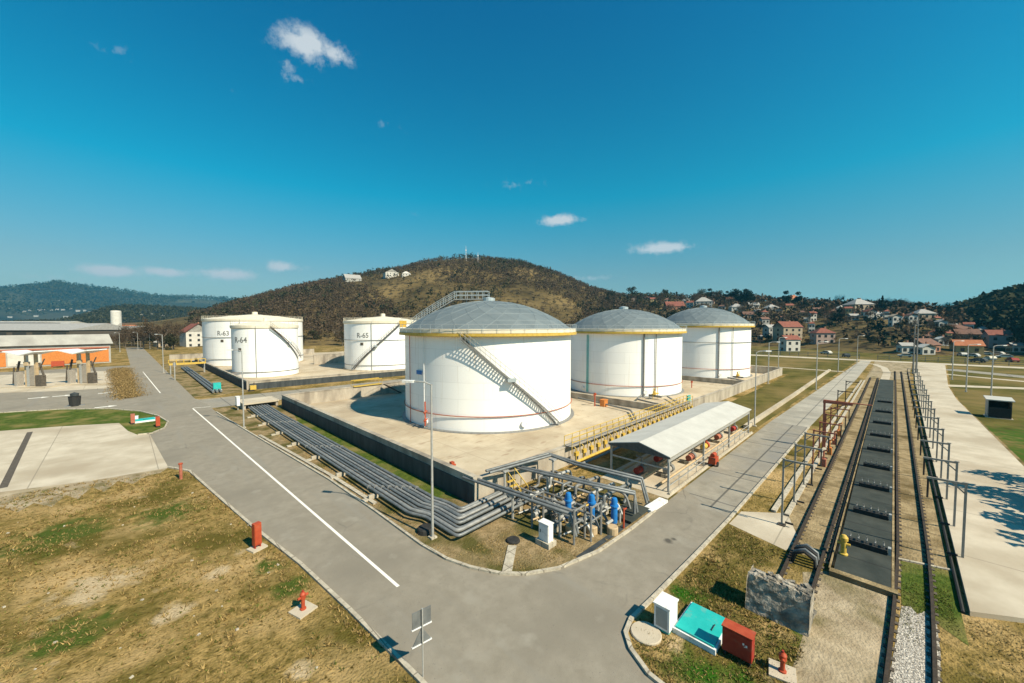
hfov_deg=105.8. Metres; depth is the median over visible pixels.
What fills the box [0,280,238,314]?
distant forest
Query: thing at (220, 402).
cross road
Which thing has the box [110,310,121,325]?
silo tower
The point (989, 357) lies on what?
parked car
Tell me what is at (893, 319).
house
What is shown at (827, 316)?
bare tree
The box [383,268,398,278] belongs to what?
house
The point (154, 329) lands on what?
bare tree
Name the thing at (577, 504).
pipe run
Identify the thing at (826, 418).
loading gantry
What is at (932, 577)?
oily ballast
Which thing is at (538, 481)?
pipe run
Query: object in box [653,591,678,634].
meter cabinet
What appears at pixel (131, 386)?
dry shrub
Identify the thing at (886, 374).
curved path
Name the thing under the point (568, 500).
filter vessel
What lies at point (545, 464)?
bund wall
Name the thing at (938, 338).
house
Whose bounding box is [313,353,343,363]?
bund wall
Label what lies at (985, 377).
side path
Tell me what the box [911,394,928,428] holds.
loading gantry
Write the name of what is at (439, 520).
pipeline
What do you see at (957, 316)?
village thicket
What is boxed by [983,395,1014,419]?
shelter
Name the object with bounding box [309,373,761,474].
tank yard
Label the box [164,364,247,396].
verge
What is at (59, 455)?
concrete apron
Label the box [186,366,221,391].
pipeline
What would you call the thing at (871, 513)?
coupling rack
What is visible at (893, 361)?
road
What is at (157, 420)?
hose cabinet
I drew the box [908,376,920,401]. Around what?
loading gantry
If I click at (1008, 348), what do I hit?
house
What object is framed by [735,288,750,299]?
evergreen tree
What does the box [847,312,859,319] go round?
house
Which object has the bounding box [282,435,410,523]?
grass
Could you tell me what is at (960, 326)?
house
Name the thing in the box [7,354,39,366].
door
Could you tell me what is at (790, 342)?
house
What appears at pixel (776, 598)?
buffer block
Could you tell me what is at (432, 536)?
lamp post
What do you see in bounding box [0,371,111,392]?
forecourt slab
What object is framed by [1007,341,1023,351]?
house
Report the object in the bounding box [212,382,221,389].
pump unit
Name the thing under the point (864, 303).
house
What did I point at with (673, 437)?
canopy
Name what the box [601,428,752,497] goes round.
canopy floor
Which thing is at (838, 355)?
lamp post
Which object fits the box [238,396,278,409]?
culvert slab
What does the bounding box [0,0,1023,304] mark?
sky
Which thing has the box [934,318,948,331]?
house
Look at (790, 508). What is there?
track kerb
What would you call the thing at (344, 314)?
woodland
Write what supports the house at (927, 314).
on the hills at (865, 345)
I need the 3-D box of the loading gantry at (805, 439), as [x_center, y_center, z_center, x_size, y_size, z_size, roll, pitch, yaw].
[23.636,9.347,30.208,1.700,4.350,0.400,2,3,45]
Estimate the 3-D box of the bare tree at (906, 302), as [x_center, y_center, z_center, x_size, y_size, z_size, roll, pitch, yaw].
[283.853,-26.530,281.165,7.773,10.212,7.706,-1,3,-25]
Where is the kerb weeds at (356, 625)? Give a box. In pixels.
[184,472,375,646]
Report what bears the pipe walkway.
on the ground at (764, 497)
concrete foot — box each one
[566,522,572,533]
[586,523,597,534]
[607,524,617,535]
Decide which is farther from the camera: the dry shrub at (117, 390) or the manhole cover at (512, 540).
the dry shrub at (117, 390)
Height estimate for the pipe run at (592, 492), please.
1.171 m
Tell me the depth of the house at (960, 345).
167.52 m
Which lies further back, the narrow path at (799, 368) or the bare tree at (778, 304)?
the bare tree at (778, 304)
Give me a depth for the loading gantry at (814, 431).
33.83 m
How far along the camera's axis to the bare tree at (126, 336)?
202.49 m
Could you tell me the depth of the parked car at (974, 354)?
153.94 m
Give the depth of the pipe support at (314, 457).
36.81 m
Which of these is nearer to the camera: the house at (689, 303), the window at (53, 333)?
the window at (53, 333)
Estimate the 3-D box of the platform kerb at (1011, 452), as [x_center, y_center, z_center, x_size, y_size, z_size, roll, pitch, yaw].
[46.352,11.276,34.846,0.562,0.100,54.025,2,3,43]
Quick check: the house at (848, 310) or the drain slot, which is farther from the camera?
the house at (848, 310)
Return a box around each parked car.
[897,353,912,356]
[956,352,966,355]
[963,353,980,356]
[968,358,988,361]
[983,356,996,358]
[995,354,1013,357]
[1004,358,1019,361]
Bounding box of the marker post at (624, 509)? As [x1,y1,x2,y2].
[623,508,626,528]
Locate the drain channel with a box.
[258,434,376,504]
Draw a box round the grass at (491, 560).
[460,527,589,570]
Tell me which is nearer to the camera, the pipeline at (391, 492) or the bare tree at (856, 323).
the pipeline at (391, 492)
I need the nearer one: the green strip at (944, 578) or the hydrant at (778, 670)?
the hydrant at (778, 670)
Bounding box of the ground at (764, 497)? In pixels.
[0,345,1023,682]
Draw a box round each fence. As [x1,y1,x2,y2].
[752,350,859,358]
[877,355,1023,365]
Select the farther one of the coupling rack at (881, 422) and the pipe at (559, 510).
the coupling rack at (881, 422)
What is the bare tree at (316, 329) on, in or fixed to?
on the ground at (764, 497)
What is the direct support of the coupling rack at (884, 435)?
on the drip pad
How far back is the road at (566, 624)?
20.27 m
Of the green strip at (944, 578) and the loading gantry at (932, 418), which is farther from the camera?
the loading gantry at (932, 418)
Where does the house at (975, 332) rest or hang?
on the hills at (865, 345)
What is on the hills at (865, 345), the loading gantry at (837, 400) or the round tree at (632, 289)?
the round tree at (632, 289)
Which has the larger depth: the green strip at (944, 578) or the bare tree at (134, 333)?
the bare tree at (134, 333)
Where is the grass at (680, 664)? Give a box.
[636,527,804,682]
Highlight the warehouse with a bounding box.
[0,334,112,367]
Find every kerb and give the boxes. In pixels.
[0,408,809,682]
[743,369,830,428]
[771,380,864,516]
[828,380,897,598]
[899,558,951,570]
[973,415,1023,465]
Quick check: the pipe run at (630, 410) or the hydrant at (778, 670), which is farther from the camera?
the pipe run at (630, 410)
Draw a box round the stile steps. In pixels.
[506,467,527,491]
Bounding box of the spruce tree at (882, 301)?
[879,295,885,310]
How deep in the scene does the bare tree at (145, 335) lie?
210.40 m
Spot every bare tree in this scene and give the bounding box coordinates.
[110,333,125,349]
[117,330,131,348]
[118,322,141,345]
[119,324,140,345]
[127,326,153,348]
[128,323,145,347]
[131,329,151,340]
[141,317,172,348]
[149,321,180,349]
[154,332,173,342]
[161,325,183,348]
[308,325,321,334]
[327,317,343,332]
[333,332,343,345]
[665,303,672,310]
[725,297,733,304]
[776,301,784,307]
[803,310,814,321]
[825,311,835,320]
[842,315,853,319]
[852,320,862,328]
[865,309,873,318]
[897,298,909,304]
[940,337,950,343]
[953,330,972,339]
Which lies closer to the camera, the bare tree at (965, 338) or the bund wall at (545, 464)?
the bund wall at (545, 464)
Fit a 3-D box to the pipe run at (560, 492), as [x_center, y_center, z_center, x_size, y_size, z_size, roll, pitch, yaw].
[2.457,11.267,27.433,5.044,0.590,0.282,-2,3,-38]
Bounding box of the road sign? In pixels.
[411,605,431,677]
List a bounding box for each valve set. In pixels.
[648,387,661,397]
[733,371,743,377]
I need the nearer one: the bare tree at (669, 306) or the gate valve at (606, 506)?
the gate valve at (606, 506)
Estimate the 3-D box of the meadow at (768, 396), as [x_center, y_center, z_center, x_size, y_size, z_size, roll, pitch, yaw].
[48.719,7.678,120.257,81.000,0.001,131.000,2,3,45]
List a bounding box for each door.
[0,353,5,366]
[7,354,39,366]
[42,349,108,364]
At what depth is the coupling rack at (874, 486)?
29.71 m
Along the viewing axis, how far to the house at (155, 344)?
224.58 m
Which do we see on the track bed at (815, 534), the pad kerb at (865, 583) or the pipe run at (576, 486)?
the pad kerb at (865, 583)
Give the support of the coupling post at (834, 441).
on the track bed at (815, 534)
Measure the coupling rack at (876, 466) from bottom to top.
0.650 m
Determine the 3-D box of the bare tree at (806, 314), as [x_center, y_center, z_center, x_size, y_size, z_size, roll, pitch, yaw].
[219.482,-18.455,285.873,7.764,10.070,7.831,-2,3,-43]
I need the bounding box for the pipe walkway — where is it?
[564,395,692,466]
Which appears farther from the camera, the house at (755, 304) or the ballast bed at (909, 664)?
the house at (755, 304)
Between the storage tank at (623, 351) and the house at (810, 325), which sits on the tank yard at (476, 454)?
the storage tank at (623, 351)
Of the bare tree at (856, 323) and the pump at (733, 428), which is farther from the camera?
the bare tree at (856, 323)
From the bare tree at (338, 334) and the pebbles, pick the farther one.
the bare tree at (338, 334)
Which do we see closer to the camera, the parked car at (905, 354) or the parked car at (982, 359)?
the parked car at (982, 359)
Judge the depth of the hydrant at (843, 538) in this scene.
21.18 m
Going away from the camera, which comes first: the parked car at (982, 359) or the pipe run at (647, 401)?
the pipe run at (647, 401)
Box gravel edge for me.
[0,468,166,511]
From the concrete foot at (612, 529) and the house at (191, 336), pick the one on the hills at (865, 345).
the house at (191, 336)
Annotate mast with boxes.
[912,324,919,373]
[915,313,918,371]
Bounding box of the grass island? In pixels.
[0,409,165,434]
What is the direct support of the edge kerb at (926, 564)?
on the track bed at (815, 534)
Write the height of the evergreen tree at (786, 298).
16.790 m
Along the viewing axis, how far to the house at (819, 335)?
215.28 m
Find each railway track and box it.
[778,377,878,600]
[878,371,941,682]
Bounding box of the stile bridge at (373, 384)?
[351,377,400,392]
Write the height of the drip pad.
0.200 m
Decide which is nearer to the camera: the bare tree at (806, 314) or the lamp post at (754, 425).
the lamp post at (754, 425)
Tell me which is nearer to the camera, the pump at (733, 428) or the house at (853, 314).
the pump at (733, 428)
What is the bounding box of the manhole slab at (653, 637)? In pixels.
[630,621,661,645]
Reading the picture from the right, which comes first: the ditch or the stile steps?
the ditch
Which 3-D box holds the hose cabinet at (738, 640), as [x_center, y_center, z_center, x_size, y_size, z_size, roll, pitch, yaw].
[8.675,11.583,14.847,1.060,1.190,0.520,2,3,45]
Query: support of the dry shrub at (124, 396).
on the planting strip
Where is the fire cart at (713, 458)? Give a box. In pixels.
[707,452,718,466]
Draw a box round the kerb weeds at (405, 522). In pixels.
[226,416,625,568]
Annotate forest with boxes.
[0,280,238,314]
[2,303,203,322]
[951,282,1023,342]
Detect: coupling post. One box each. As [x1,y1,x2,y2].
[822,449,827,466]
[827,439,833,454]
[832,430,838,444]
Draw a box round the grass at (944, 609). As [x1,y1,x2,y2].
[898,565,964,662]
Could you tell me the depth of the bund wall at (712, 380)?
85.84 m
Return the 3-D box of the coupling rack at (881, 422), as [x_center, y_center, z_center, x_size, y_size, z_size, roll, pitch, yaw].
[47.289,10.182,49.348,1.850,0.650,0.440,2,3,45]
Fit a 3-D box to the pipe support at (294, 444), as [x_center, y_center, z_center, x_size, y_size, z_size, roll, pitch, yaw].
[-22.279,10.856,41.987,0.400,0.330,3.850,2,3,45]
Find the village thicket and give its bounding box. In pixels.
[600,289,970,346]
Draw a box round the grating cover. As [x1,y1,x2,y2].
[609,501,648,522]
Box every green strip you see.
[294,414,459,498]
[900,561,968,645]
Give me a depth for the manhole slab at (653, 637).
15.96 m
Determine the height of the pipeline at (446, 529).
0.303 m
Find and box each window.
[12,332,25,334]
[32,332,45,334]
[52,332,65,334]
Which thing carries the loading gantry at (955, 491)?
on the ground at (764, 497)
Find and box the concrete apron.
[0,423,167,491]
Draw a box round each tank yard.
[192,351,367,380]
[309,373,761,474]
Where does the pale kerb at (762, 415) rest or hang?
on the meadow at (768, 396)
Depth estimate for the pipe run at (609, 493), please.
26.36 m
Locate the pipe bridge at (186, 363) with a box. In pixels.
[168,358,205,374]
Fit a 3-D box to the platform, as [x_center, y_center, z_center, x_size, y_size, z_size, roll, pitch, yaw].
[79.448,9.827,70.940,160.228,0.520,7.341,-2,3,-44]
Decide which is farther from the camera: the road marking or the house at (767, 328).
the house at (767, 328)
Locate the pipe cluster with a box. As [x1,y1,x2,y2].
[791,544,819,569]
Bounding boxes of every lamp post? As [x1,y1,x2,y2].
[155,334,164,372]
[226,349,245,427]
[402,380,436,539]
[752,350,771,426]
[767,342,770,383]
[815,341,828,389]
[837,338,847,371]
[951,341,954,379]
[964,344,980,391]
[989,345,1006,395]
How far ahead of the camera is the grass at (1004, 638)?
15.52 m
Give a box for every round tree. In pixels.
[161,334,179,349]
[307,330,320,339]
[626,286,637,294]
[648,302,657,309]
[697,289,705,295]
[813,308,823,318]
[866,318,875,325]
[870,336,878,342]
[895,322,903,331]
[902,318,910,324]
[933,325,949,337]
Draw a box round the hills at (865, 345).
[110,258,1023,355]
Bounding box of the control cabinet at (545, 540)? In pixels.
[535,518,555,549]
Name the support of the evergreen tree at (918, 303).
on the hills at (865, 345)
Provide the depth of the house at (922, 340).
168.89 m
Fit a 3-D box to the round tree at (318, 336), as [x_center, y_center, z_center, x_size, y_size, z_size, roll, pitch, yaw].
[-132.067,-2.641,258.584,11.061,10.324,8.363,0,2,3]
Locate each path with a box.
[502,545,516,570]
[751,365,844,371]
[857,362,890,379]
[947,374,1023,381]
[948,385,1023,388]
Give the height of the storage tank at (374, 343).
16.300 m
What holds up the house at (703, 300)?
on the hills at (865, 345)
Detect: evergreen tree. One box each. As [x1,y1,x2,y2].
[730,289,740,299]
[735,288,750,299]
[740,289,752,301]
[747,293,755,301]
[778,290,792,302]
[791,291,802,302]
[827,309,844,320]
[881,300,892,309]
[912,302,922,307]
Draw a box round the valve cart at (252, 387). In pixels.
[248,383,255,391]
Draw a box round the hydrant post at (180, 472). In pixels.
[178,463,182,479]
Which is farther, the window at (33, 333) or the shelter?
the window at (33, 333)
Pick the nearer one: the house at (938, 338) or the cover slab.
the cover slab
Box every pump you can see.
[652,456,665,465]
[661,461,675,477]
[684,448,697,465]
[698,440,709,452]
[713,432,723,442]
[730,423,737,433]
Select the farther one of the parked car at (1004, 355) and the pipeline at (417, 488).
the parked car at (1004, 355)
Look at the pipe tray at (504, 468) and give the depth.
28.80 m
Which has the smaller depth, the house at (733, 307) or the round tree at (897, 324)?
the round tree at (897, 324)
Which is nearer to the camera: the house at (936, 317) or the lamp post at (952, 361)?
the lamp post at (952, 361)
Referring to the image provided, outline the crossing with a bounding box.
[729,511,796,549]
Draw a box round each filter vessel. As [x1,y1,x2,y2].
[561,492,575,522]
[586,494,598,522]
[605,497,620,524]
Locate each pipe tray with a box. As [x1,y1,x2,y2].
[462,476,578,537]
[485,452,648,502]
[517,465,638,513]
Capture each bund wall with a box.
[169,349,313,360]
[195,358,248,389]
[249,369,404,389]
[281,394,477,502]
[285,381,404,403]
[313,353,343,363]
[478,368,782,498]
[571,392,670,411]
[682,375,741,384]
[750,365,780,373]
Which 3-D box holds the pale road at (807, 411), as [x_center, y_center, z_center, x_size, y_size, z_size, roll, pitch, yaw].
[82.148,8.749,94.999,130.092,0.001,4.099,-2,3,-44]
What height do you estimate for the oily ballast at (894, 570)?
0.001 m
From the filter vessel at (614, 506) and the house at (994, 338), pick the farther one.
the house at (994, 338)
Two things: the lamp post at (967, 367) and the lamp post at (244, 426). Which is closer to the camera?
the lamp post at (244, 426)
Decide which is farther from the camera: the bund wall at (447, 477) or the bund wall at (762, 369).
the bund wall at (762, 369)
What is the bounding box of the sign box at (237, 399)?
[235,396,239,409]
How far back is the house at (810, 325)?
258.32 m
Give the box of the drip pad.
[834,379,893,587]
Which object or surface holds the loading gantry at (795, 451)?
on the ground at (764, 497)
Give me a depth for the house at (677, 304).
439.84 m
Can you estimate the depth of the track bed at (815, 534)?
29.24 m
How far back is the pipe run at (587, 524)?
23.86 m
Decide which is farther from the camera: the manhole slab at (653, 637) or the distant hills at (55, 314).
the distant hills at (55, 314)
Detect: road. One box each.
[0,347,726,682]
[196,379,404,407]
[684,422,806,517]
[751,354,1023,368]
[771,361,870,426]
[946,369,1023,377]
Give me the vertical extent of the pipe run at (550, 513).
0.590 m
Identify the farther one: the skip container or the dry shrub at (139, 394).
the skip container
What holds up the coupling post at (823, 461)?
on the track bed at (815, 534)
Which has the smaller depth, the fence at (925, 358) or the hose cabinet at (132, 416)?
the hose cabinet at (132, 416)
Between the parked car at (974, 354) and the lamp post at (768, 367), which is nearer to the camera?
the lamp post at (768, 367)
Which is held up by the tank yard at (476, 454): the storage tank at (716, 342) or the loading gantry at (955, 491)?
the storage tank at (716, 342)
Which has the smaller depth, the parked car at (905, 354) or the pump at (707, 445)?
the pump at (707, 445)
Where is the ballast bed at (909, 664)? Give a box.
[889,606,940,682]
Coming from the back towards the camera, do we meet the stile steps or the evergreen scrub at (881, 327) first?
the evergreen scrub at (881, 327)
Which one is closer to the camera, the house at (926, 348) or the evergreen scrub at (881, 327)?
the house at (926, 348)
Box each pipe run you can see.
[505,470,560,498]
[506,494,593,536]
[514,487,599,531]
[516,470,572,501]
[518,488,570,513]
[524,485,607,521]
[528,476,585,511]
[533,493,584,519]
[536,477,622,513]
[541,476,600,513]
[545,470,630,508]
[561,482,614,521]
[563,507,610,534]
[570,482,631,526]
[576,446,609,461]
[578,397,635,418]
[583,447,620,462]
[637,394,666,405]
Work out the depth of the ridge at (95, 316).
902.58 m
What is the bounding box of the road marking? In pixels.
[28,372,399,586]
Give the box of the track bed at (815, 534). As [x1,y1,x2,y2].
[788,361,947,589]
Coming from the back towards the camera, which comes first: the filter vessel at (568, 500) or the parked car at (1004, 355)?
the parked car at (1004, 355)
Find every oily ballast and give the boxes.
[882,415,899,682]
[904,398,937,682]
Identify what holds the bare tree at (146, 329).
on the ground at (764, 497)
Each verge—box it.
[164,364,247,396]
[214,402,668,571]
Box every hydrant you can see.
[288,590,317,619]
[769,650,796,682]
[837,534,850,555]
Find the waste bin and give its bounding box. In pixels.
[64,392,84,406]
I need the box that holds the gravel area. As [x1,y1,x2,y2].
[867,362,911,379]
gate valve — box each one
[516,498,522,510]
[533,503,540,520]
[552,514,557,532]
[602,498,608,514]
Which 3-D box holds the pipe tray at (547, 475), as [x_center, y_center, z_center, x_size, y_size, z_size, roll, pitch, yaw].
[4.294,10.598,27.263,8.782,2.100,1.103,1,3,27]
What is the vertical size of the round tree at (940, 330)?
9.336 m
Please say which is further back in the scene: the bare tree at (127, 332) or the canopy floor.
the bare tree at (127, 332)
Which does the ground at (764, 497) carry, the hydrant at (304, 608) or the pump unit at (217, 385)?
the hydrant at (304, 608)
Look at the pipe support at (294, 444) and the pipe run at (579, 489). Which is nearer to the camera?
the pipe run at (579, 489)
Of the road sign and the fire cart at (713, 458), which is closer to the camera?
the road sign
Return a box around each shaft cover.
[134,417,154,423]
[672,602,724,655]
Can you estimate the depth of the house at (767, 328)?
260.82 m
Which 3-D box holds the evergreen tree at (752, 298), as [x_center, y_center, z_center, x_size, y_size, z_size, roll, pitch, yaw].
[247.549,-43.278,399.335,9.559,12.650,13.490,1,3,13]
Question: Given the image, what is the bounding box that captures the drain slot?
[0,432,32,487]
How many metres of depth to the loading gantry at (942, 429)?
31.74 m
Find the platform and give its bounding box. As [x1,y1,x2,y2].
[914,363,1023,622]
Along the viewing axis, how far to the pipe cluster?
20.78 m
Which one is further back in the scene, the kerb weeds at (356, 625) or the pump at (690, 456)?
the pump at (690, 456)
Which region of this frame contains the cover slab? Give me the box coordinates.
[644,497,667,511]
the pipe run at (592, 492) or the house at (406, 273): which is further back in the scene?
the house at (406, 273)
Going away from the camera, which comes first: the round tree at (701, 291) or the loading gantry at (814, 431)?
the loading gantry at (814, 431)
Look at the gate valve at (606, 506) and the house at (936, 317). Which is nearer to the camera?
the gate valve at (606, 506)
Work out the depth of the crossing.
24.46 m
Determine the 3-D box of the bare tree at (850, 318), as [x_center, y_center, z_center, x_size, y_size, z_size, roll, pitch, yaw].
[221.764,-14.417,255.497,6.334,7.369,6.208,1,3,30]
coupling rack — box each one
[847,532,890,555]
[853,502,891,520]
[859,479,891,492]
[863,460,891,470]
[867,443,892,453]
[870,430,892,438]
[873,418,892,424]
[875,408,892,413]
[877,399,892,402]
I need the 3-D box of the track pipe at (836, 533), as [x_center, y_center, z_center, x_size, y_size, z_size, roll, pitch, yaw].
[50.802,10.375,55.027,0.135,0.120,96.000,2,3,45]
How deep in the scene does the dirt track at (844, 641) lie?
15.91 m
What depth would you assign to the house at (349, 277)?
549.92 m
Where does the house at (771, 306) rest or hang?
on the hills at (865, 345)
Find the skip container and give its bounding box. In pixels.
[51,361,64,366]
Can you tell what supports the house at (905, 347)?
on the hills at (865, 345)
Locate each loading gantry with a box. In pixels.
[777,457,812,526]
[790,443,822,504]
[800,432,829,486]
[809,429,837,470]
[816,421,841,458]
[822,399,871,447]
[824,413,845,448]
[829,407,849,438]
[835,390,852,422]
[845,381,858,408]
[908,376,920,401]
[909,380,923,408]
[910,384,924,414]
[910,389,926,420]
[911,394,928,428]
[912,400,932,437]
[914,407,935,448]
[915,415,939,461]
[917,426,944,477]
[920,439,950,499]
[923,456,959,526]
[926,476,968,557]
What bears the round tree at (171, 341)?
on the ground at (764, 497)
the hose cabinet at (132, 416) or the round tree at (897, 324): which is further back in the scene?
the round tree at (897, 324)
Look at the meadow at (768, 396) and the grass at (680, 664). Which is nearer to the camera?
the grass at (680, 664)
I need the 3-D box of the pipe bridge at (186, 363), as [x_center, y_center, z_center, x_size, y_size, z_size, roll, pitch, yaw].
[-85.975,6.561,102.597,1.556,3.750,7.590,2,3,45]
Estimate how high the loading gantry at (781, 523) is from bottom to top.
4.350 m
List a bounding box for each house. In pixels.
[153,338,167,346]
[179,322,202,346]
[342,274,361,281]
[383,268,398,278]
[401,271,410,276]
[664,301,684,310]
[686,300,693,307]
[694,297,712,306]
[728,303,743,310]
[741,311,754,317]
[748,301,759,307]
[759,316,769,326]
[762,323,773,336]
[764,304,778,311]
[772,320,802,341]
[778,333,801,350]
[784,303,793,311]
[807,321,814,331]
[808,310,816,321]
[809,327,834,343]
[842,298,873,313]
[844,306,852,315]
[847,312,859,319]
[863,308,877,319]
[877,311,882,317]
[883,309,889,319]
[888,312,903,325]
[895,341,915,352]
[904,312,917,325]
[909,336,941,351]
[911,308,936,323]
[915,342,937,354]
[932,315,940,324]
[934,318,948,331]
[934,335,948,345]
[944,330,952,341]
[948,338,985,354]
[949,323,972,328]
[951,327,981,339]
[962,321,974,328]
[978,325,986,331]
[981,328,1013,347]
[1005,342,1016,351]
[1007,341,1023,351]
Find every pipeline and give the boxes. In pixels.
[181,366,214,392]
[183,366,218,391]
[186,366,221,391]
[248,407,535,536]
[250,406,516,532]
[253,406,518,527]
[256,405,524,524]
[259,405,519,519]
[261,405,506,516]
[264,404,512,512]
[266,404,510,509]
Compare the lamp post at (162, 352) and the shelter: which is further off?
the lamp post at (162, 352)
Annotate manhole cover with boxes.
[417,523,434,535]
[506,536,519,544]
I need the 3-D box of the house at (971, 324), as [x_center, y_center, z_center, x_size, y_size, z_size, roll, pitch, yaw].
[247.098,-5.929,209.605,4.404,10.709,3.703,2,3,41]
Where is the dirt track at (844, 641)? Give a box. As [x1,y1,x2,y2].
[793,571,888,682]
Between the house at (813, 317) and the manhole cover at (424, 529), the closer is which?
the manhole cover at (424, 529)
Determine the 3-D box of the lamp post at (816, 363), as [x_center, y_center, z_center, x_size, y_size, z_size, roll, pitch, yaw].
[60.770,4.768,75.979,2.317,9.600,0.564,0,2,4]
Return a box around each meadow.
[730,356,855,429]
[751,346,1023,366]
[947,365,1023,461]
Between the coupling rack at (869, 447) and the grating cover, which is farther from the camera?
the coupling rack at (869, 447)
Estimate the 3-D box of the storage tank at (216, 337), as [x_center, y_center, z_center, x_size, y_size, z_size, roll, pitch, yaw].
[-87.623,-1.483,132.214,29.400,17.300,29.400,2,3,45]
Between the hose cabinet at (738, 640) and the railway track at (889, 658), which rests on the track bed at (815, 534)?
the railway track at (889, 658)
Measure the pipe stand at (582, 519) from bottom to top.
2.100 m
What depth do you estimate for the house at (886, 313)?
256.40 m
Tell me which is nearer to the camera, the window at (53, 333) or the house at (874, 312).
the window at (53, 333)
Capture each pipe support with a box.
[271,430,292,435]
[286,441,315,446]
[305,452,331,460]
[330,468,359,478]
[362,490,392,501]
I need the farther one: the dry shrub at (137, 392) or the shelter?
the dry shrub at (137, 392)
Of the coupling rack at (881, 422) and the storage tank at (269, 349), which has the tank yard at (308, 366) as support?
the storage tank at (269, 349)
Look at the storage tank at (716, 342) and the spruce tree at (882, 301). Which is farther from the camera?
the spruce tree at (882, 301)
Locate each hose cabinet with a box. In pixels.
[130,413,134,424]
[155,416,159,427]
[246,521,267,553]
[721,617,755,666]
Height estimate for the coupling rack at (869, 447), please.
0.650 m
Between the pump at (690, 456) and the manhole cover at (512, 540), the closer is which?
the manhole cover at (512, 540)
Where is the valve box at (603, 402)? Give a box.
[599,399,607,406]
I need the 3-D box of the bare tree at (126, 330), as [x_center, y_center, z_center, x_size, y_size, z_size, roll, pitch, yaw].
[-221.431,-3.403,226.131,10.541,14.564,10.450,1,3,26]
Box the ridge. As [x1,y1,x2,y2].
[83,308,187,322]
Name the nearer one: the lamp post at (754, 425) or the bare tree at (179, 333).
the lamp post at (754, 425)
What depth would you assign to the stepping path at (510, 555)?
21.13 m
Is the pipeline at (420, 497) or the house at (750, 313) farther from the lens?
the house at (750, 313)
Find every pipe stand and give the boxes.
[531,490,543,527]
[573,503,585,544]
[590,500,601,541]
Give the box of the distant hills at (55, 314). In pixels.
[0,285,950,320]
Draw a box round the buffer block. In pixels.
[745,564,814,636]
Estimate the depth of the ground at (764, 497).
17.87 m
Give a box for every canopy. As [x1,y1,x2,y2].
[0,350,63,387]
[55,349,110,384]
[608,401,751,494]
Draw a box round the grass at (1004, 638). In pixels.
[966,620,1023,682]
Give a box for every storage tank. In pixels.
[201,312,304,366]
[229,318,300,378]
[343,314,418,370]
[399,291,576,433]
[567,306,686,397]
[666,305,754,378]
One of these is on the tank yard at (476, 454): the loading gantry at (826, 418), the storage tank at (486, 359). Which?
the storage tank at (486, 359)
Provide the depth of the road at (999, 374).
102.15 m
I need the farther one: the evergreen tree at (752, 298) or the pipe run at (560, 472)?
the evergreen tree at (752, 298)
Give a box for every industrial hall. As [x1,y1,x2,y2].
[0,321,83,322]
[0,322,55,322]
[0,323,129,336]
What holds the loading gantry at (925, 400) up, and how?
on the ground at (764, 497)
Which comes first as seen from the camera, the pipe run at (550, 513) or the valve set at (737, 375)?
the pipe run at (550, 513)
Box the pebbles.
[2,484,317,678]
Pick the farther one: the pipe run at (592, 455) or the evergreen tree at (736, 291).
the evergreen tree at (736, 291)
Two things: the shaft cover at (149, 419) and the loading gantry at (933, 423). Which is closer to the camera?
the loading gantry at (933, 423)
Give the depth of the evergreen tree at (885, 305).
282.44 m
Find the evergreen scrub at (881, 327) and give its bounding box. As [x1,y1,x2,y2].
[240,255,958,346]
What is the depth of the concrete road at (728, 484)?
34.28 m
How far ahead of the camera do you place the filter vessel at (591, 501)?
24.45 m
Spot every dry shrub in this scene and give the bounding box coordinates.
[97,384,129,390]
[99,387,140,393]
[102,388,138,395]
[107,392,142,401]
[108,391,138,397]
[114,388,150,395]
[116,392,148,399]
[117,383,146,388]
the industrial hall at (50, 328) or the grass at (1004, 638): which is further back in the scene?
the industrial hall at (50, 328)
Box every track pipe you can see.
[828,380,878,561]
[908,374,964,613]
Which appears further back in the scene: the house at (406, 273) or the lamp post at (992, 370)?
the house at (406, 273)
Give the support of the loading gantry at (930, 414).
on the ground at (764, 497)
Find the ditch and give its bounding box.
[576,501,650,556]

